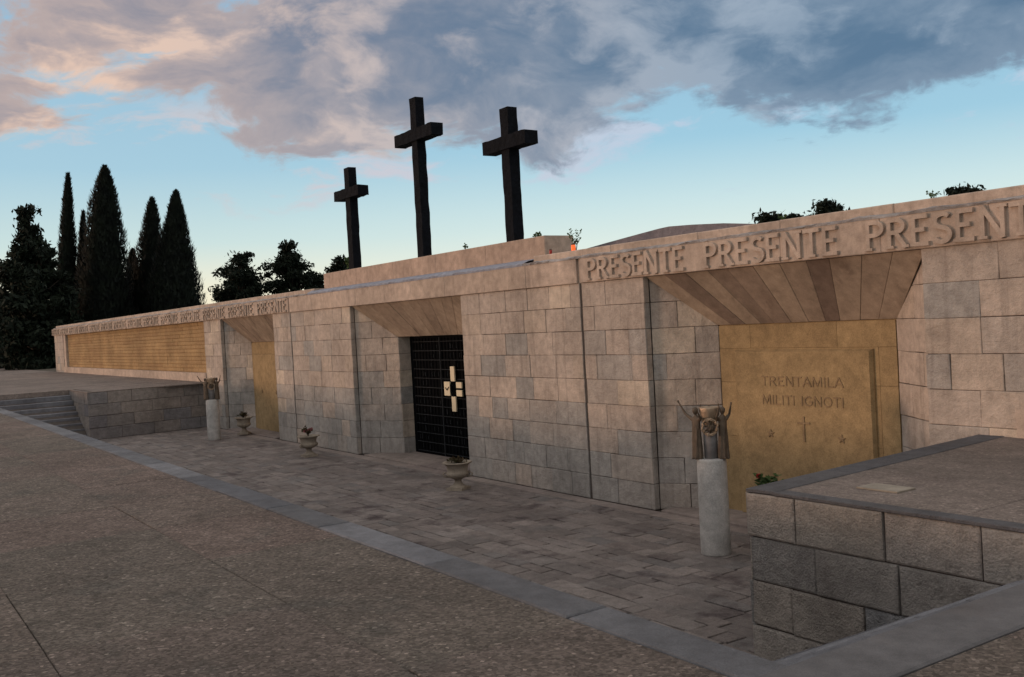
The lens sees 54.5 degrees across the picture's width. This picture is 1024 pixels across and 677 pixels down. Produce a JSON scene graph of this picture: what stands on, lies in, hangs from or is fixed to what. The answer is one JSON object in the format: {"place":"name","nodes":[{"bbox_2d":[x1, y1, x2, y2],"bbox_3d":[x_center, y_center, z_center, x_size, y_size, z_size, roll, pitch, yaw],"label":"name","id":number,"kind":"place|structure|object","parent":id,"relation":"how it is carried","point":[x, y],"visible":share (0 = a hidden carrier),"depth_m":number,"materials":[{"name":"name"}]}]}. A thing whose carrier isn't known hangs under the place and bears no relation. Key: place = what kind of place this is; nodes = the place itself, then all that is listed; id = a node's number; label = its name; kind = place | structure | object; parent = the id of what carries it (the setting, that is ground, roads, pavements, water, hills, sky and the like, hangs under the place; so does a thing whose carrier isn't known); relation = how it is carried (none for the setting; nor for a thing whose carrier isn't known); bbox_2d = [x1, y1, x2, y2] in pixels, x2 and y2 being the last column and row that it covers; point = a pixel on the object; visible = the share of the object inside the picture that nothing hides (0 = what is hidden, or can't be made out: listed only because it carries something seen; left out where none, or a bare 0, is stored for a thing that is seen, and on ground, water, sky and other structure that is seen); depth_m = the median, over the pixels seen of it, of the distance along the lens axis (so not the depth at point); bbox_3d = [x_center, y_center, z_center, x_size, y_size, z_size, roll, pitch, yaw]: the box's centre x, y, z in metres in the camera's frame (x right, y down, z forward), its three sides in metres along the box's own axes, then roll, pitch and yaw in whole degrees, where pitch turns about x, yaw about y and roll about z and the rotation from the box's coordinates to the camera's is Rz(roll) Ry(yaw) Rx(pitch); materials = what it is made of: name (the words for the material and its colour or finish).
{"place":"outdoors","nodes":[
{"label":"outdoors","id":0,"kind":"place"},
{"bbox_2d":[38,367,56,371],"bbox_3d":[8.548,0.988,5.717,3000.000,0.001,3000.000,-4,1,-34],"label":"ground","id":1,"kind":"structure","parent":0,"point":[53,369],"depth_m":65.06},
{"bbox_2d":[0,286,46,368],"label":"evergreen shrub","id":2,"kind":"object","parent":1,"relation":"on","point":[2,357],"depth_m":76.69,"materials":[{"name":"green plant"}]},
{"bbox_2d":[0,390,68,399],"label":"cross kerb","id":3,"kind":"structure","parent":1,"relation":"on","point":[32,394],"depth_m":33.08,"materials":[{"name":"grey stone"}]},
{"bbox_2d":[0,203,87,369],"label":"conifer tree","id":4,"kind":"object","parent":1,"relation":"on","point":[31,278],"visible":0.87,"depth_m":69.06,"materials":[{"name":"green plant"}]},
{"bbox_2d":[56,172,80,320],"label":"cypress","id":5,"kind":"object","parent":1,"relation":"on","point":[66,245],"visible":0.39,"depth_m":76.35,"materials":[{"name":"green plant"}]},
{"bbox_2d":[77,210,87,290],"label":"cypress","id":6,"kind":"object","parent":1,"relation":"on","point":[81,222],"visible":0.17,"depth_m":77.82,"materials":[{"name":"green plant"}]},
{"bbox_2d":[69,164,138,322],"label":"cypress","id":7,"kind":"object","parent":1,"relation":"on","point":[104,285],"visible":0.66,"depth_m":74.72,"materials":[{"name":"green plant"}]},
{"bbox_2d":[124,248,138,306],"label":"cypress","id":8,"kind":"object","parent":1,"relation":"on","point":[131,255],"visible":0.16,"depth_m":79.95,"materials":[{"name":"green plant"}]},
{"bbox_2d":[124,195,162,314],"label":"cypress","id":9,"kind":"object","parent":1,"relation":"on","point":[149,233],"visible":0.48,"depth_m":78.97,"materials":[{"name":"green plant"}]},
{"bbox_2d":[142,189,207,312],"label":"cypress","id":10,"kind":"object","parent":1,"relation":"on","point":[175,278],"visible":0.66,"depth_m":75.61,"materials":[{"name":"green plant"}]},
{"bbox_2d":[208,250,269,302],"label":"pine tree","id":11,"kind":"object","parent":1,"relation":"on","point":[240,282],"visible":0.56,"depth_m":87.85,"materials":[{"name":"green plant"}]},
{"bbox_2d":[257,239,323,294],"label":"pine tree","id":12,"kind":"object","parent":1,"relation":"on","point":[288,267],"visible":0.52,"depth_m":88.77,"materials":[{"name":"green plant"}]},
{"bbox_2d":[324,254,348,272],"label":"pine tree","id":13,"kind":"object","parent":1,"relation":"on","point":[338,263],"visible":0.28,"depth_m":93.39,"materials":[{"name":"green plant"}]},
{"bbox_2d":[749,207,790,223],"bbox_3d":[10.019,-2.389,38.603,2.188,5.460,2.012,-4,1,-44],"label":"pine tree","id":14,"kind":"object","parent":1,"relation":"on","point":[766,217],"visible":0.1,"depth_m":38.44,"materials":[{"name":"green plant"}]},
{"bbox_2d":[784,211,804,218],"bbox_3d":[10.992,-2.321,38.353,1.714,5.204,1.586,-4,1,-34],"label":"pine tree","id":15,"kind":"object","parent":1,"relation":"on","point":[793,215],"visible":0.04,"depth_m":38.17,"materials":[{"name":"green plant"}]},
{"bbox_2d":[803,198,850,216],"bbox_3d":[12.242,-2.583,38.063,2.042,5.638,1.633,-2,1,41],"label":"pine tree","id":16,"kind":"object","parent":1,"relation":"on","point":[824,206],"visible":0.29,"depth_m":37.78,"materials":[{"name":"green plant"}]},
{"bbox_2d":[759,583,1023,676],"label":"cross kerb","id":17,"kind":"structure","parent":1,"relation":"on","point":[909,648],"depth_m":4.38,"materials":[{"name":"stone"}]},
{"bbox_2d":[939,183,985,195],"bbox_3d":[16.642,-2.849,36.326,2.362,5.746,1.991,-4,1,-34],"label":"pine tree","id":18,"kind":"object","parent":1,"relation":"on","point":[958,190],"visible":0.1,"depth_m":36.07,"materials":[{"name":"green plant"}]},
{"bbox_2d":[0,368,201,394],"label":"terrace","id":19,"kind":"structure","parent":0,"point":[18,381],"depth_m":39.71,"materials":[{"name":"grey stone"}]},
{"bbox_2d":[100,428,754,654],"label":"court floor","id":20,"kind":"structure","parent":0,"point":[625,561],"depth_m":14.49,"materials":[{"name":"grey stone"}]},
{"bbox_2d":[206,399,220,440],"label":"round column","id":21,"kind":"structure","parent":20,"relation":"on","point":[213,420],"depth_m":29.27,"materials":[{"name":"stone"}]},
{"bbox_2d":[197,376,219,399],"bbox_3d":[-8.943,1.449,29.419,0.586,0.728,0.461,-2,1,39],"label":"bronze sculpture","id":22,"kind":"object","parent":21,"relation":"on","point":[212,383],"visible":1,"depth_m":29.33,"materials":[{"name":"brown metal"}]},
{"bbox_2d":[297,434,319,457],"bbox_3d":[-4.959,2.621,24.265,0.556,0.515,0.556,-4,1,-30],"label":"garden urn","id":23,"kind":"object","parent":20,"relation":"on","point":[308,443],"visible":1,"depth_m":24.12,"materials":[{"name":"stone"}]},
{"bbox_2d":[301,426,312,435],"bbox_3d":[-4.981,2.256,24.253,0.211,0.291,0.302,-2,1,35],"label":"potted plant","id":24,"kind":"object","parent":23,"relation":"on","point":[306,430],"visible":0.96,"depth_m":24.23,"materials":[{"name":"red plant"}]},
{"bbox_2d":[442,459,472,490],"bbox_3d":[-0.994,2.513,18.231,0.556,0.515,0.556,-3,1,27],"label":"garden urn","id":25,"kind":"object","parent":20,"relation":"on","point":[457,472],"visible":0.98,"depth_m":18.10,"materials":[{"name":"stone"}]},
{"bbox_2d":[446,456,466,462],"bbox_3d":[-1.003,2.226,18.239,0.300,0.156,0.396,-4,1,-34],"label":"potted plant","id":26,"kind":"object","parent":25,"relation":"on","point":[458,459],"visible":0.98,"depth_m":18.20,"materials":[{"name":"green plant"}]},
{"bbox_2d":[697,458,730,556],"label":"round column","id":27,"kind":"structure","parent":20,"relation":"on","point":[714,520],"depth_m":12.23,"materials":[{"name":"stone"}]},
{"bbox_2d":[677,400,731,459],"bbox_3d":[2.426,1.132,12.403,0.461,0.728,0.586,-4,1,-23],"label":"bronze sculpture","id":28,"kind":"object","parent":27,"relation":"on","point":[710,428],"visible":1,"depth_m":12.29,"materials":[{"name":"brown metal"}]},
{"bbox_2d":[746,434,1023,660],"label":"retaining wall","id":29,"kind":"structure","parent":20,"relation":"on","point":[826,569],"depth_m":7.56,"materials":[{"name":"stone"}]},
{"bbox_2d":[0,414,1023,676],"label":"pavement","id":30,"kind":"structure","parent":0,"point":[114,566],"depth_m":5.66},
{"bbox_2d":[0,0,1023,304],"label":"sky","id":31,"kind":"structure","parent":0,"point":[647,115],"materials":[{"name":"blue"}]},
{"bbox_2d":[753,473,783,485],"bbox_3d":[3.213,1.912,12.264,0.441,0.510,0.458,-4,1,-34],"label":"potted plant","id":32,"kind":"object","parent":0,"point":[766,479],"visible":0.17,"depth_m":12.30,"materials":[{"name":"green plant"}]},
{"bbox_2d":[788,437,1023,523],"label":"terrace","id":33,"kind":"structure","parent":0,"point":[985,479],"depth_m":8.23,"materials":[{"name":"grey stone"}]},
{"bbox_2d":[856,483,915,492],"bbox_3d":[3.020,1.209,8.038,0.240,0.012,0.380,-4,1,-34],"label":"stone plate","id":34,"kind":"object","parent":33,"relation":"on","point":[886,488],"visible":1,"depth_m":8.01,"materials":[{"name":"beige stone"}]},
{"label":"court bed","id":35,"kind":"structure","parent":0,"visible":0},
{"bbox_2d":[0,394,86,435],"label":"stone steps","id":36,"kind":"structure","parent":35,"relation":"on","point":[59,411],"depth_m":32.30,"materials":[{"name":"grey stone"}]},
{"bbox_2d":[67,382,208,439],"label":"retaining wall","id":37,"kind":"structure","parent":35,"relation":"on","point":[106,414],"depth_m":32.34,"materials":[{"name":"grey stone"}]},
{"bbox_2d":[203,427,752,535],"bbox_3d":[-2.154,2.755,22.530,1.393,0.065,28.092,-4,1,-34],"label":"court border","id":38,"kind":"object","parent":35,"relation":"on","point":[427,462],"visible":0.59,"depth_m":19.39,"materials":[{"name":"stone"}]},
{"bbox_2d":[234,416,251,434],"bbox_3d":[-8.169,2.654,30.300,0.556,0.515,0.556,-3,1,3],"label":"garden urn","id":39,"kind":"object","parent":38,"relation":"on","point":[244,423],"visible":1,"depth_m":30.15,"materials":[{"name":"stone"}]},
{"bbox_2d":[237,411,248,417],"bbox_3d":[-8.209,2.319,30.291,0.353,0.233,0.329,-3,1,-15],"label":"potted plant","id":40,"kind":"object","parent":39,"relation":"on","point":[241,414],"visible":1,"depth_m":30.23,"materials":[{"name":"green plant"}]},
{"bbox_2d":[52,185,1023,512],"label":"memorial wall","id":41,"kind":"structure","parent":35,"relation":"on","point":[812,343],"depth_m":15.34,"materials":[{"name":"stone"}]},
{"bbox_2d":[324,235,572,288],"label":"plinth","id":42,"kind":"structure","parent":41,"relation":"on","point":[515,250],"depth_m":20.62,"materials":[{"name":"stone"}]},
{"bbox_2d":[344,257,348,267],"bbox_3d":[-4.242,-1.977,26.221,0.357,0.464,0.490,-4,1,-34],"label":"wild plant","id":43,"kind":"object","parent":42,"relation":"on","point":[346,261],"visible":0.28,"depth_m":26.24,"materials":[{"name":"green plant"}]},
{"bbox_2d":[334,167,368,268],"bbox_3d":[-4.143,-3.084,25.798,0.309,2.675,1.480,-4,1,-34],"label":"cross","id":44,"kind":"object","parent":42,"relation":"on","point":[351,193],"visible":0.98,"depth_m":25.69,"materials":[{"name":"black metal"}]},
{"bbox_2d":[394,97,442,256],"bbox_3d":[-2.092,-3.642,22.692,0.311,3.675,1.760,-4,1,-34],"label":"cross","id":45,"kind":"object","parent":42,"relation":"on","point":[418,134],"visible":0.98,"depth_m":22.59,"materials":[{"name":"black metal"}]},
{"bbox_2d":[482,106,537,241],"bbox_3d":[-0.015,-3.205,19.646,0.321,2.685,1.500,-4,1,-34],"label":"cross","id":46,"kind":"object","parent":42,"relation":"on","point":[510,142],"visible":0.96,"depth_m":19.54,"materials":[{"name":"black metal"}]},
{"bbox_2d":[532,231,541,236],"bbox_3d":[0.464,-1.959,18.947,0.219,0.175,0.197,-4,1,-22],"label":"wild plant","id":47,"kind":"object","parent":42,"relation":"on","point":[537,233],"visible":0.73,"depth_m":18.92,"materials":[{"name":"green plant"}]},
{"bbox_2d":[571,243,575,250],"bbox_3d":[1.049,-1.563,17.017,0.076,0.140,0.076,-4,1,-34],"label":"votive lamp","id":48,"kind":"object","parent":41,"relation":"on","point":[573,246],"visible":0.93,"depth_m":16.99,"materials":[{"name":"orange glass"}]},
{"bbox_2d":[567,228,581,249],"bbox_3d":[1.093,-1.709,17.310,0.265,0.418,0.264,-3,1,3],"label":"wild plant","id":49,"kind":"object","parent":41,"relation":"on","point":[575,241],"visible":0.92,"depth_m":17.27,"materials":[{"name":"green plant"}]},
{"bbox_2d":[590,223,750,247],"bbox_3d":[3.116,-1.645,17.237,1.280,0.605,5.500,-4,1,-34],"label":"stone hump","id":50,"kind":"object","parent":41,"relation":"on","point":[670,231],"visible":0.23,"depth_m":16.73,"materials":[{"name":"grey stone"}]},
{"bbox_2d":[926,189,939,197],"bbox_3d":[4.924,-1.679,11.651,0.159,0.145,0.139,-2,1,33],"label":"wild plant","id":51,"kind":"object","parent":41,"relation":"on","point":[931,195],"visible":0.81,"depth_m":11.67,"materials":[{"name":"green plant"}]},
{"bbox_2d":[774,580,1023,665],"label":"stone steps","id":52,"kind":"structure","parent":35,"relation":"on","point":[792,659],"depth_m":5.74,"materials":[{"name":"grey stone"}]},
{"bbox_3d":[-8.285,2.507,18.000,0.371,1.423,34.080,-4,1,-34],"label":"retaining wall","id":53,"kind":"object","parent":35,"relation":"on","visible":0},
{"bbox_2d":[0,408,786,676],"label":"kerb","id":54,"kind":"structure","parent":53,"relation":"on","point":[727,661],"depth_m":5.79,"materials":[{"name":"stone"}]}
]}

